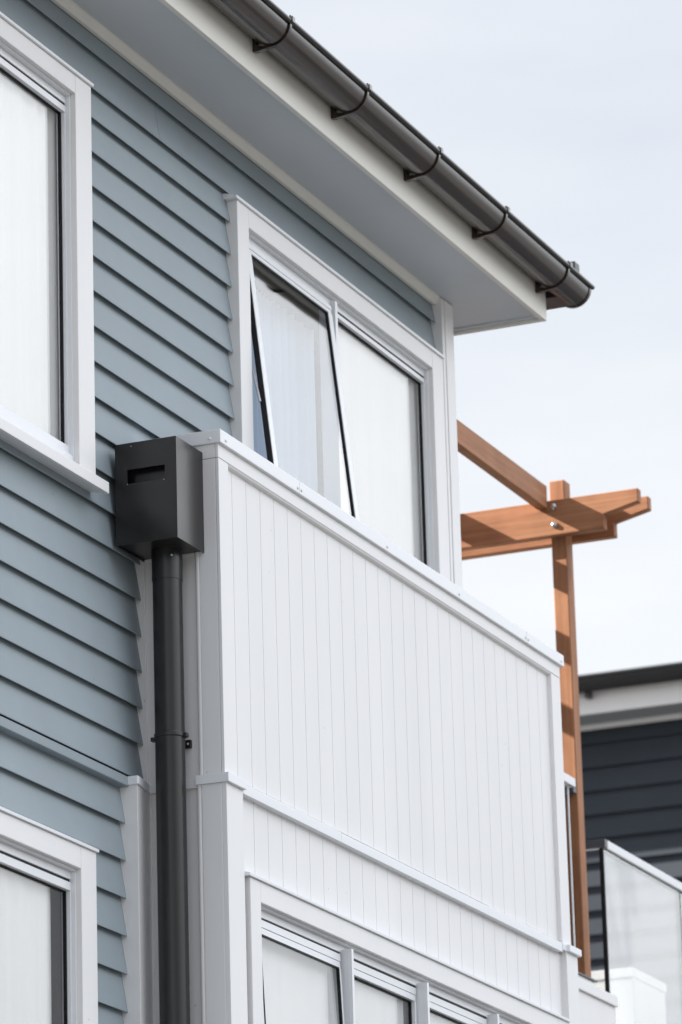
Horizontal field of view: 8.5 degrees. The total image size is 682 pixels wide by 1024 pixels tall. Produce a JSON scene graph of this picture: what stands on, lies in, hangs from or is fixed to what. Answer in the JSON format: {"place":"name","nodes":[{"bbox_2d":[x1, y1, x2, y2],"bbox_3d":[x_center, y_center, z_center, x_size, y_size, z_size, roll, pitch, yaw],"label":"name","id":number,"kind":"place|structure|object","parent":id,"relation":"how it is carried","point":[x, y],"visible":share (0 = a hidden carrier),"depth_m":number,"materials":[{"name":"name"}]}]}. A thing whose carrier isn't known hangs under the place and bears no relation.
{"place":"outdoors","nodes":[
{"label":"outdoors","id":0,"kind":"place"},
{"bbox_2d":[0,0,594,1023],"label":"weatherboard house","id":1,"kind":"structure","parent":0,"point":[280,718],"depth_m":15.19,"materials":[{"name":"blue paint"}]},
{"bbox_2d":[0,806,98,1023],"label":"window","id":2,"kind":"structure","parent":1,"relation":"in","point":[36,858],"depth_m":13.77,"materials":[{"name":"white paint"}]},
{"bbox_2d":[0,12,108,493],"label":"window","id":3,"kind":"structure","parent":1,"relation":"in","point":[47,383],"depth_m":14.43,"materials":[{"name":"white paint"}]},
{"bbox_2d":[222,193,449,579],"bbox_3d":[0.003,-0.180,16.504,0.264,1.397,1.965,-8,-18,21],"label":"window","id":4,"kind":"structure","parent":1,"relation":"in","point":[382,387],"depth_m":16.62,"materials":[{"name":"white paint"}]},
{"bbox_2d":[245,871,569,1023],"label":"window","id":5,"kind":"structure","parent":1,"relation":"in","point":[309,962],"depth_m":15.12,"materials":[{"name":"white paint"}]},
{"bbox_2d":[271,0,681,674],"label":"sky","id":6,"kind":"structure","parent":0,"point":[568,113],"materials":[{"name":"white"}]},
{"bbox_2d":[578,662,681,1023],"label":"charcoal house","id":7,"kind":"structure","parent":0,"point":[631,733],"depth_m":28.00,"materials":[{"name":"paint"}]},
{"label":"ground","id":8,"kind":"structure","parent":0,"visible":0},
{"bbox_2d":[578,971,617,1023],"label":"terrace wall","id":9,"kind":"structure","parent":8,"relation":"on","point":[597,1005],"depth_m":18.25,"materials":[{"name":"white paint"}]},
{"bbox_2d":[457,420,650,976],"bbox_3d":[-0.311,0.935,18.675,2.720,2.435,2.052,-8,-18,21],"label":"timber pergola","id":10,"kind":"object","parent":9,"relation":"on","point":[561,522],"visible":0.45,"depth_m":19.30,"materials":[{"name":"brown wood"}]},
{"bbox_2d":[564,773,681,992],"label":"glass balustrade","id":11,"kind":"object","parent":9,"relation":"on","point":[602,846],"visible":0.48,"depth_m":19.35,"materials":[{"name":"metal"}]},
{"bbox_2d":[591,967,666,1023],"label":"white pier","id":12,"kind":"structure","parent":8,"relation":"on","point":[639,994],"depth_m":20.31,"materials":[{"name":"white paint"}]}
]}

